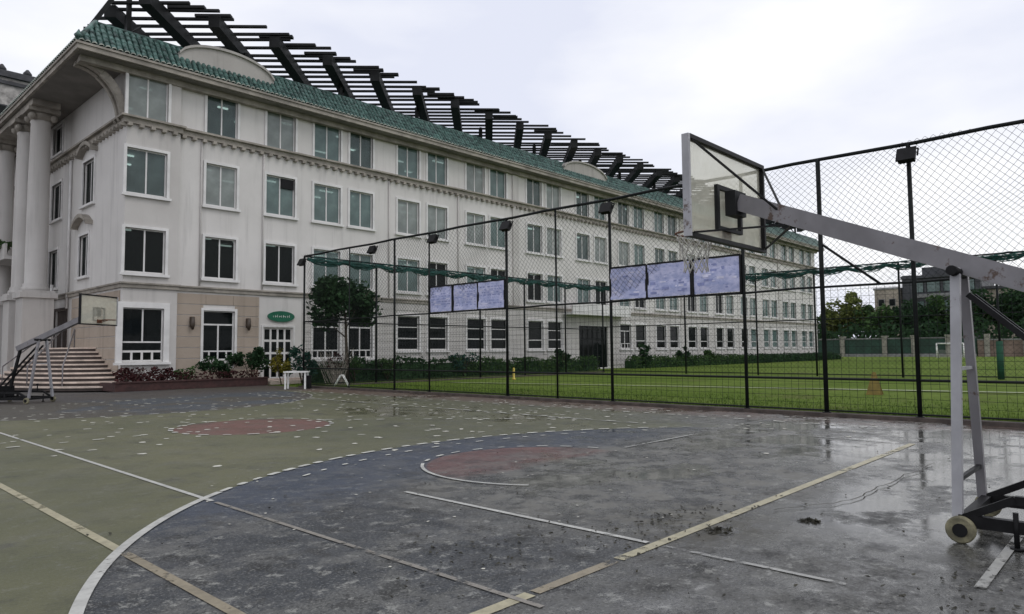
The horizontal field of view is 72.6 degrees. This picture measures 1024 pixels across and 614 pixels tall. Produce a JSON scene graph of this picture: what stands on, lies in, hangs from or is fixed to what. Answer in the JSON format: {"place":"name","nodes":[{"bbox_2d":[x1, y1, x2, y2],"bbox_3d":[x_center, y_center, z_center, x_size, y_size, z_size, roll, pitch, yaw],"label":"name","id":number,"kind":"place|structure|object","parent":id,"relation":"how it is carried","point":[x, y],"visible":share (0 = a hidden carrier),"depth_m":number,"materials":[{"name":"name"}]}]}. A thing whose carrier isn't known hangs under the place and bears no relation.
{"place":"outdoors","nodes":[
{"label":"outdoors","id":0,"kind":"place"},
{"bbox_2d":[14,385,262,395],"bbox_3d":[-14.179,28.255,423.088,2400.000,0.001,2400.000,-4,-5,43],"label":"ground","id":1,"kind":"structure","parent":0,"point":[55,393],"depth_m":31.43,"materials":[{"name":"grey concrete"}]},
{"bbox_2d":[0,64,34,113],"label":"building","id":2,"kind":"structure","parent":1,"relation":"on","point":[13,85],"depth_m":50.30,"materials":[{"name":"stone"}]},
{"bbox_2d":[0,329,116,390],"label":"entrance steps","id":3,"kind":"structure","parent":1,"relation":"on","point":[74,368],"depth_m":33.22,"materials":[{"name":"stone"}]},
{"bbox_2d":[100,377,268,391],"bbox_3d":[-15.624,3.689,33.697,2.100,0.420,7.200,-4,-5,43],"label":"brick planter","id":4,"kind":"object","parent":1,"relation":"on","point":[171,384],"visible":0.93,"depth_m":32.48,"materials":[{"name":"brick"}]},
{"bbox_2d":[114,370,259,381],"bbox_3d":[-15.293,3.352,33.404,0.724,0.604,6.786,-4,-5,43],"label":"ground cover","id":5,"kind":"object","parent":4,"relation":"in","point":[134,377],"visible":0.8,"depth_m":33.08,"materials":[{"name":"red plant"}]},
{"bbox_2d":[194,352,238,377],"bbox_3d":[-14.807,3.137,35.213,1.038,1.724,2.314,-3,-4,37],"label":"shrub","id":6,"kind":"object","parent":4,"relation":"in","point":[215,365],"visible":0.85,"depth_m":34.99,"materials":[{"name":"green plant"}]},
{"bbox_2d":[234,346,270,376],"bbox_3d":[-13.596,3.034,36.172,1.645,2.020,1.846,-1,-4,9],"label":"shrub","id":7,"kind":"object","parent":4,"relation":"in","point":[256,358],"visible":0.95,"depth_m":36.13,"materials":[{"name":"green plant"}]},
{"bbox_2d":[0,385,1023,613],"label":"court","id":8,"kind":"object","parent":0,"point":[245,562],"visible":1,"depth_m":7.39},
{"bbox_2d":[0,293,117,403],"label":"basketball hoop","id":9,"kind":"object","parent":8,"relation":"on","point":[7,393],"visible":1,"depth_m":24.03,"materials":[{"name":"grey metal"}]},
{"bbox_2d":[0,483,118,550],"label":"sideline","id":10,"kind":"object","parent":8,"relation":"on","point":[85,531],"visible":1,"depth_m":6.92,"materials":[{"name":"paint"}]},
{"bbox_2d":[0,432,212,500],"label":"boundary line","id":11,"kind":"object","parent":8,"relation":"on","point":[170,487],"visible":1,"depth_m":9.81,"materials":[{"name":"white paint"}]},
{"bbox_2d":[68,492,220,613],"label":"three point line","id":12,"kind":"object","parent":8,"relation":"on","point":[79,604],"visible":1,"depth_m":5.44,"materials":[{"name":"white paint"}]},
{"bbox_2d":[121,552,245,613],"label":"sideline","id":13,"kind":"object","parent":8,"relation":"on","point":[202,594],"visible":1,"depth_m":4.92,"materials":[{"name":"paint"}]},
{"bbox_2d":[214,502,544,607],"bbox_3d":[-1.540,2.039,6.091,4.750,0.001,0.050,-4,-5,43],"label":"boundary line","id":14,"kind":"object","parent":8,"relation":"on","point":[424,568],"visible":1,"depth_m":5.46,"materials":[{"name":"paint"}]},
{"bbox_2d":[1,390,877,568],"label":"fallen petals","id":15,"kind":"object","parent":8,"relation":"on","point":[375,437],"visible":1,"depth_m":15.55,"materials":[{"name":"white plant"}]},
{"bbox_2d":[470,592,534,613],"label":"baseline","id":16,"kind":"object","parent":8,"relation":"on","point":[498,606],"visible":1,"depth_m":4.51,"materials":[{"name":"paint"}]},
{"bbox_2d":[405,491,649,542],"bbox_3d":[-0.049,2.085,7.063,3.300,0.001,0.060,-4,-5,43],"label":"lane line","id":17,"kind":"object","parent":8,"relation":"on","point":[620,536],"visible":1,"depth_m":6.81,"materials":[{"name":"white paint"}]},
{"bbox_2d":[86,431,1022,612],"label":"leaf litter","id":18,"kind":"object","parent":8,"relation":"on","point":[901,595],"visible":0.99,"depth_m":5.84,"materials":[{"name":"plant"}]},
{"bbox_2d":[530,560,617,592],"bbox_3d":[0.481,1.962,5.100,0.090,0.001,0.950,-4,-5,43],"label":"baseline","id":19,"kind":"object","parent":8,"relation":"on","point":[569,578],"visible":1,"depth_m":5.03,"materials":[{"name":"paint"}]},
{"bbox_2d":[614,443,913,559],"bbox_3d":[3.828,2.154,8.674,0.100,0.001,8.750,-4,-5,43],"label":"baseline","id":20,"kind":"object","parent":8,"relation":"on","point":[650,546],"visible":1,"depth_m":7.04,"materials":[{"name":"paint"}]},
{"bbox_2d":[675,133,1023,551],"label":"basketball hoop","id":21,"kind":"object","parent":8,"relation":"on","point":[985,507],"visible":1,"depth_m":6.64,"materials":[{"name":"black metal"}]},
{"bbox_2d":[974,535,1023,587],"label":"lane line","id":22,"kind":"object","parent":8,"relation":"on","point":[996,565],"visible":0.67,"depth_m":5.19,"materials":[{"name":"white paint"}]},
{"bbox_2d":[0,0,1023,338],"label":"sky","id":23,"kind":"structure","parent":0,"point":[769,83],"materials":[{"name":"white"}]},
{"bbox_2d":[271,356,1023,421],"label":"grass field","id":24,"kind":"structure","parent":0,"point":[891,390],"depth_m":32.41,"materials":[{"name":"green plant"}]},
{"bbox_2d":[269,347,291,384],"bbox_3d":[-11.784,3.018,35.482,1.255,1.926,1.093,0,-4,-2],"label":"flowering shrub","id":25,"kind":"object","parent":24,"relation":"on","point":[277,362],"visible":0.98,"depth_m":35.43,"materials":[{"name":"yellow plant"}]},
{"bbox_2d":[284,344,318,382],"bbox_3d":[-10.885,2.968,36.085,1.072,2.086,1.974,-4,-5,43],"label":"shrub","id":26,"kind":"object","parent":24,"relation":"on","point":[293,352],"visible":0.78,"depth_m":36.00,"materials":[{"name":"green plant"}]},
{"bbox_2d":[317,348,355,383],"bbox_3d":[-9.008,3.022,35.611,1.815,1.895,1.967,-1,-4,11],"label":"twiggy bush","id":27,"kind":"object","parent":24,"relation":"on","point":[334,376],"visible":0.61,"depth_m":35.48,"materials":[{"name":"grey plant"}]},
{"bbox_2d":[306,273,382,380],"bbox_3d":[-8.738,1.132,36.587,3.285,5.770,4.518,-4,-5,43],"label":"tree","id":28,"kind":"object","parent":24,"relation":"on","point":[338,301],"visible":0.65,"depth_m":36.10,"materials":[{"name":"green plant"}]},
{"bbox_2d":[307,355,455,382],"bbox_3d":[-7.431,3.636,41.448,1.617,1.676,10.289,-4,-5,43],"label":"hedge","id":29,"kind":"object","parent":24,"relation":"on","point":[413,365],"visible":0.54,"depth_m":41.85,"materials":[{"name":"green plant"}]},
{"bbox_2d":[0,20,823,384],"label":"school building","id":30,"kind":"structure","parent":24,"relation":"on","point":[188,206],"depth_m":39.73,"materials":[{"name":"paint"}]},
{"bbox_2d":[47,247,58,290],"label":"window","id":31,"kind":"structure","parent":30,"relation":"in","point":[55,255],"depth_m":41.31,"materials":[{"name":"white glass"}]},
{"bbox_2d":[49,178,63,224],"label":"window","id":32,"kind":"structure","parent":30,"relation":"in","point":[58,205],"depth_m":41.34,"materials":[{"name":"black glass"}]},
{"bbox_2d":[50,119,64,160],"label":"window","id":33,"kind":"structure","parent":30,"relation":"in","point":[60,131],"depth_m":41.59,"materials":[{"name":"grey glass"}]},
{"bbox_2d":[53,307,67,347],"bbox_3d":[-25.566,1.206,39.584,2.480,2.290,0.210,-4,-5,43],"label":"door","id":34,"kind":"structure","parent":30,"relation":"in","point":[62,315],"depth_m":39.78,"materials":[{"name":"glass"}]},
{"bbox_2d":[74,231,89,279],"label":"window","id":35,"kind":"structure","parent":30,"relation":"in","point":[86,239],"depth_m":37.41,"materials":[{"name":"white glass"}]},
{"bbox_2d":[78,154,95,209],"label":"window","id":36,"kind":"structure","parent":30,"relation":"in","point":[91,166],"depth_m":37.28,"materials":[{"name":"white glass"}]},
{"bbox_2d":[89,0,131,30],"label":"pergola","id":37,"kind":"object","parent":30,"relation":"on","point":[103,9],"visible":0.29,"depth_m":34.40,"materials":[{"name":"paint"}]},
{"bbox_2d":[113,301,170,364],"bbox_3d":[-17.701,1.272,33.442,0.310,2.990,2.530,-4,-5,43],"label":"window","id":38,"kind":"structure","parent":30,"relation":"in","point":[138,332],"depth_m":33.50,"materials":[{"name":"black glass"}]},
{"bbox_2d":[118,224,169,277],"bbox_3d":[-17.738,-2.690,33.689,0.310,2.430,2.250,-4,-5,43],"label":"window","id":39,"kind":"structure","parent":30,"relation":"in","point":[142,250],"depth_m":33.73,"materials":[{"name":"black glass"}]},
{"bbox_2d":[121,143,171,201],"bbox_3d":[-17.773,-6.522,33.929,0.310,2.490,2.250,-4,-5,43],"label":"window","id":40,"kind":"structure","parent":30,"relation":"in","point":[144,172],"depth_m":33.97,"materials":[{"name":"grey glass"}]},
{"bbox_2d":[123,72,171,125],"bbox_3d":[-17.807,-10.255,34.162,0.310,2.410,2.250,-4,-5,43],"label":"window","id":41,"kind":"structure","parent":30,"relation":"in","point":[147,98],"depth_m":34.23,"materials":[{"name":"grey glass"}]},
{"bbox_2d":[200,308,237,362],"bbox_3d":[-15.286,1.501,36.337,0.310,2.850,2.050,-4,-5,43],"label":"window","id":42,"kind":"structure","parent":30,"relation":"in","point":[216,336],"depth_m":36.41,"materials":[{"name":"black glass"}]},
{"bbox_2d":[200,234,239,282],"bbox_3d":[-15.323,-2.531,36.589,0.310,2.430,2.050,-4,-5,43],"label":"window","id":43,"kind":"structure","parent":30,"relation":"in","point":[218,255],"depth_m":36.65,"materials":[{"name":"black glass"}]},
{"bbox_2d":[202,160,240,212],"bbox_3d":[-15.358,-6.363,36.828,0.310,2.490,2.050,-4,-5,43],"label":"window","id":44,"kind":"structure","parent":30,"relation":"in","point":[220,189],"depth_m":36.90,"materials":[{"name":"grey glass"}]},
{"bbox_2d":[204,95,240,142],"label":"window","id":45,"kind":"structure","parent":30,"relation":"in","point":[220,116],"depth_m":37.15,"materials":[{"name":"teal glass"}]},
{"bbox_2d":[261,325,294,377],"bbox_3d":[-13.023,2.512,38.742,0.180,2.970,2.000,-4,-5,43],"label":"door","id":46,"kind":"structure","parent":30,"relation":"in","point":[274,338],"depth_m":38.71,"materials":[{"name":"white glass"}]},
{"bbox_2d":[261,241,297,286],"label":"window","id":47,"kind":"structure","parent":30,"relation":"in","point":[278,266],"depth_m":39.14,"materials":[{"name":"black glass"}]},
{"bbox_2d":[263,171,298,220],"bbox_3d":[-13.050,-6.230,39.293,0.310,2.490,2.150,-4,-5,43],"label":"window","id":48,"kind":"structure","parent":30,"relation":"in","point":[279,193],"depth_m":39.37,"materials":[{"name":"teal glass"}]},
{"bbox_2d":[264,110,299,155],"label":"window","id":49,"kind":"structure","parent":30,"relation":"in","point":[279,129],"depth_m":39.62,"materials":[{"name":"grey glass"}]},
{"bbox_2d":[310,246,341,287],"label":"window","id":50,"kind":"structure","parent":30,"relation":"in","point":[314,250],"depth_m":41.20,"materials":[{"name":"teal glass"}]},
{"bbox_2d":[310,180,343,226],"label":"window","id":51,"kind":"structure","parent":30,"relation":"in","point":[325,199],"depth_m":41.56,"materials":[{"name":"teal glass"}]},
{"bbox_2d":[310,312,343,360],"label":"window","id":52,"kind":"structure","parent":30,"relation":"in","point":[324,339],"depth_m":41.03,"materials":[{"name":"black glass"}]},
{"bbox_2d":[312,123,342,164],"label":"window","id":53,"kind":"structure","parent":30,"relation":"in","point":[326,141],"depth_m":41.82,"materials":[{"name":"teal glass"}]},
{"bbox_2d":[346,187,375,231],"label":"window","id":54,"kind":"structure","parent":30,"relation":"in","point":[359,204],"depth_m":43.32,"materials":[{"name":"teal glass"}]},
{"bbox_2d":[347,250,374,291],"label":"window","id":55,"kind":"structure","parent":30,"relation":"in","point":[359,272],"depth_m":43.17,"materials":[{"name":"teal glass"}]},
{"bbox_2d":[347,317,374,359],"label":"window","id":56,"kind":"structure","parent":30,"relation":"in","point":[352,326],"depth_m":42.92,"materials":[{"name":"black glass"}]},
{"bbox_2d":[348,132,374,171],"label":"window","id":57,"kind":"structure","parent":30,"relation":"in","point":[360,153],"depth_m":43.58,"materials":[{"name":"teal glass"}]},
{"bbox_2d":[396,144,420,181],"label":"window","id":58,"kind":"structure","parent":30,"relation":"in","point":[407,160],"depth_m":46.29,"materials":[{"name":"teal glass"}]},
{"bbox_2d":[395,197,422,237],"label":"window","id":59,"kind":"structure","parent":30,"relation":"in","point":[408,222],"depth_m":46.04,"materials":[{"name":"grey glass"}]},
{"bbox_2d":[396,256,422,294],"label":"window","id":60,"kind":"structure","parent":30,"relation":"in","point":[411,260],"depth_m":45.80,"materials":[{"name":"teal glass"}]},
{"bbox_2d":[396,314,422,352],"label":"window","id":61,"kind":"structure","parent":30,"relation":"in","point":[414,342],"depth_m":45.58,"materials":[{"name":"black glass"}]},
{"bbox_2d":[425,259,448,295],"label":"window","id":62,"kind":"structure","parent":30,"relation":"in","point":[437,277],"depth_m":47.65,"materials":[{"name":"black glass"}]},
{"bbox_2d":[426,152,448,187],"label":"window","id":63,"kind":"structure","parent":30,"relation":"in","point":[436,168],"depth_m":48.16,"materials":[{"name":"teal glass"}]},
{"bbox_2d":[425,202,449,241],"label":"window","id":64,"kind":"structure","parent":30,"relation":"in","point":[436,216],"depth_m":47.90,"materials":[{"name":"grey glass"}]},
{"bbox_2d":[426,315,449,351],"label":"window","id":65,"kind":"structure","parent":30,"relation":"in","point":[434,318],"depth_m":47.42,"materials":[{"name":"black glass"}]},
{"bbox_2d":[83,0,803,232],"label":"roof pergola","id":66,"kind":"object","parent":30,"relation":"on","point":[165,19],"visible":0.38,"depth_m":45.55,"materials":[{"name":"paint"}]},
{"bbox_2d":[464,210,487,247],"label":"window","id":67,"kind":"structure","parent":30,"relation":"in","point":[470,218],"depth_m":50.53,"materials":[{"name":"grey glass"}]},
{"bbox_2d":[465,162,487,196],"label":"window","id":68,"kind":"structure","parent":30,"relation":"in","point":[473,173],"depth_m":50.77,"materials":[{"name":"grey glass"}]},
{"bbox_2d":[465,316,488,351],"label":"window","id":69,"kind":"structure","parent":30,"relation":"in","point":[473,321],"depth_m":49.98,"materials":[{"name":"black glass"}]},
{"bbox_2d":[488,169,507,200],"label":"window","id":70,"kind":"structure","parent":30,"relation":"in","point":[497,180],"depth_m":52.54,"materials":[{"name":"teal glass"}]},
{"bbox_2d":[488,215,509,250],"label":"window","id":71,"kind":"structure","parent":30,"relation":"in","point":[491,217],"depth_m":52.11,"materials":[{"name":"grey glass"}]},
{"bbox_2d":[489,317,510,351],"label":"window","id":72,"kind":"structure","parent":30,"relation":"in","point":[495,346],"depth_m":51.70,"materials":[{"name":"black glass"}]},
{"bbox_2d":[525,178,542,208],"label":"window","id":73,"kind":"structure","parent":30,"relation":"in","point":[532,188],"depth_m":55.48,"materials":[{"name":"grey glass"}]},
{"bbox_2d":[525,222,544,255],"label":"window","id":74,"kind":"structure","parent":30,"relation":"in","point":[528,224],"depth_m":55.23,"materials":[{"name":"grey glass"}]},
{"bbox_2d":[526,271,545,302],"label":"window","id":75,"kind":"structure","parent":30,"relation":"in","point":[538,290],"depth_m":54.99,"materials":[{"name":"black glass"}]},
{"bbox_2d":[527,319,545,350],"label":"window","id":76,"kind":"structure","parent":30,"relation":"in","point":[539,321],"depth_m":54.82,"materials":[{"name":"black glass"}]},
{"bbox_2d":[545,183,561,212],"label":"window","id":77,"kind":"structure","parent":30,"relation":"in","point":[551,192],"depth_m":57.20,"materials":[{"name":"grey glass"}]},
{"bbox_2d":[545,226,563,258],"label":"window","id":78,"kind":"structure","parent":30,"relation":"in","point":[551,240],"depth_m":56.92,"materials":[{"name":"grey glass"}]},
{"bbox_2d":[546,320,564,350],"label":"window","id":79,"kind":"structure","parent":30,"relation":"in","point":[550,325],"depth_m":56.44,"materials":[{"name":"black glass"}]},
{"bbox_2d":[575,231,591,262],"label":"window","id":80,"kind":"structure","parent":30,"relation":"in","point":[579,237],"depth_m":59.83,"materials":[{"name":"grey glass"}]},
{"bbox_2d":[579,326,606,366],"bbox_3d":[6.952,3.447,60.248,0.080,3.600,4.250,-4,-5,43],"label":"door","id":81,"kind":"structure","parent":30,"relation":"in","point":[587,349],"depth_m":60.35,"materials":[{"name":"paint"}]},
{"bbox_2d":[593,235,608,264],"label":"window","id":82,"kind":"structure","parent":30,"relation":"in","point":[596,241],"depth_m":61.70,"materials":[{"name":"grey glass"}]},
{"bbox_2d":[306,256,604,383],"bbox_3d":[-1.549,1.138,42.327,0.374,6.331,24.395,-4,-5,43],"label":"field fence","id":83,"kind":"object","parent":24,"relation":"on","point":[418,269],"visible":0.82,"depth_m":40.36,"materials":[{"name":"black metal"}]},
{"bbox_2d":[448,355,599,376],"bbox_3d":[1.391,4.226,51.058,1.803,1.503,15.816,-4,-5,43],"label":"hedge","id":84,"kind":"object","parent":24,"relation":"on","point":[534,365],"visible":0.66,"depth_m":50.30,"materials":[{"name":"green plant"}]},
{"bbox_2d":[298,371,1023,427],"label":"kerb","id":85,"kind":"structure","parent":24,"relation":"on","point":[897,418],"depth_m":19.33,"materials":[{"name":"concrete"}]},
{"bbox_2d":[302,119,1023,420],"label":"court fence","id":86,"kind":"object","parent":24,"relation":"on","point":[825,378],"visible":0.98,"depth_m":18.99,"materials":[{"name":"black metal"}]},
{"bbox_2d":[429,284,452,313],"bbox_3d":[-2.723,-0.293,26.604,1.350,1.060,0.070,-4,-5,43],"label":"banner","id":87,"kind":"object","parent":86,"relation":"attached to","point":[442,300],"visible":1,"depth_m":26.59,"materials":[{"name":"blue fabric"}]},
{"bbox_2d":[453,282,477,311],"bbox_3d":[-1.722,-0.361,25.671,1.350,1.060,0.073,-4,-5,43],"label":"banner","id":88,"kind":"object","parent":86,"relation":"attached to","point":[465,299],"visible":1,"depth_m":25.64,"materials":[{"name":"blue fabric"}]},
{"bbox_2d":[478,279,505,310],"bbox_3d":[-0.736,-0.427,24.752,1.330,1.060,0.072,-4,-5,43],"label":"banner","id":89,"kind":"object","parent":86,"relation":"attached to","point":[491,294],"visible":1,"depth_m":24.71,"materials":[{"name":"blue fabric"}]},
{"bbox_2d":[609,264,646,301],"bbox_3d":[3.466,-0.710,20.829,1.300,1.060,0.068,-4,-5,43],"label":"banner","id":90,"kind":"object","parent":86,"relation":"attached to","point":[639,291],"visible":1,"depth_m":20.79,"materials":[{"name":"blue fabric"}]},
{"bbox_2d":[647,259,691,299],"bbox_3d":[4.478,-0.778,19.886,1.430,1.060,0.069,-4,-5,43],"label":"banner","id":91,"kind":"object","parent":86,"relation":"attached to","point":[670,279],"visible":0.98,"depth_m":19.88,"materials":[{"name":"blue fabric"}]},
{"bbox_2d":[692,254,742,296],"bbox_3d":[5.538,-0.850,18.899,1.430,1.060,0.072,-4,-5,43],"label":"banner","id":92,"kind":"object","parent":86,"relation":"attached to","point":[724,274],"visible":0.97,"depth_m":18.85,"materials":[{"name":"blue fabric"}]},
{"bbox_2d":[895,146,918,163],"bbox_3d":[8.918,-3.430,15.752,0.443,0.358,0.320,-4,-5,43],"label":"floodlight","id":93,"kind":"object","parent":86,"relation":"attached to","point":[906,155],"visible":1,"depth_m":15.69,"materials":[{"name":"black metal"}]},
{"bbox_2d":[625,353,750,368],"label":"hedge","id":94,"kind":"object","parent":24,"relation":"on","point":[677,357],"visible":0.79,"depth_m":66.06,"materials":[{"name":"green plant"}]},
{"bbox_2d":[742,351,842,362],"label":"hedge","id":95,"kind":"object","parent":24,"relation":"on","point":[807,356],"visible":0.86,"depth_m":85.10,"materials":[{"name":"green plant"}]},
{"bbox_2d":[602,251,1023,379],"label":"end fence","id":96,"kind":"object","parent":24,"relation":"on","point":[1000,374],"visible":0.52,"depth_m":39.86,"materials":[{"name":"black metal"}]},
{"bbox_2d":[820,298,855,338],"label":"background tree","id":97,"kind":"object","parent":24,"relation":"on","point":[836,314],"visible":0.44,"depth_m":139.06,"materials":[{"name":"green plant"}]},
{"bbox_2d":[840,291,879,336],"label":"background tree","id":98,"kind":"object","parent":24,"relation":"on","point":[850,300],"visible":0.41,"depth_m":136.25,"materials":[{"name":"green plant"}]},
{"bbox_2d":[853,304,898,337],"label":"background tree","id":99,"kind":"object","parent":24,"relation":"on","point":[876,321],"visible":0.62,"depth_m":131.72,"materials":[{"name":"green plant"}]},
{"bbox_2d":[817,335,976,356],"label":"boundary wall","id":100,"kind":"structure","parent":24,"relation":"on","point":[840,346],"depth_m":119.96,"materials":[{"name":"grey concrete"}]},
{"bbox_2d":[892,299,939,337],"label":"background tree","id":101,"kind":"object","parent":24,"relation":"on","point":[905,312],"visible":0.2,"depth_m":133.03,"materials":[{"name":"green plant"}]},
{"bbox_2d":[817,317,1023,355],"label":"undergrowth","id":102,"kind":"object","parent":24,"relation":"on","point":[927,325],"visible":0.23,"depth_m":124.64,"materials":[{"name":"green plant"}]},
{"bbox_2d":[907,301,943,336],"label":"background tree","id":103,"kind":"object","parent":24,"relation":"on","point":[922,311],"visible":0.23,"depth_m":126.97,"materials":[{"name":"green plant"}]},
{"bbox_2d":[922,292,949,331],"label":"background tree","id":104,"kind":"object","parent":24,"relation":"on","point":[941,306],"visible":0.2,"depth_m":126.29,"materials":[{"name":"green plant"}]},
{"bbox_2d":[945,288,1006,335],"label":"background tree","id":105,"kind":"object","parent":24,"relation":"on","point":[977,309],"visible":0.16,"depth_m":120.00,"materials":[{"name":"green plant"}]},
{"bbox_2d":[999,287,1023,329],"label":"background tree","id":106,"kind":"object","parent":24,"relation":"on","point":[1014,305],"visible":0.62,"depth_m":117.99,"materials":[{"name":"green plant"}]},
{"bbox_2d":[873,287,902,335],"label":"beige block","id":107,"kind":"structure","parent":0,"point":[894,290],"depth_m":153.21,"materials":[{"name":"paint"}]},
{"bbox_2d":[900,267,993,347],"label":"modern building","id":108,"kind":"structure","parent":0,"point":[940,286],"depth_m":149.59,"materials":[{"name":"grey concrete"}]},
{"bbox_2d":[977,334,1023,356],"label":"terracotta wall","id":109,"kind":"structure","parent":0,"point":[989,351],"depth_m":108.79,"materials":[{"name":"paint"}]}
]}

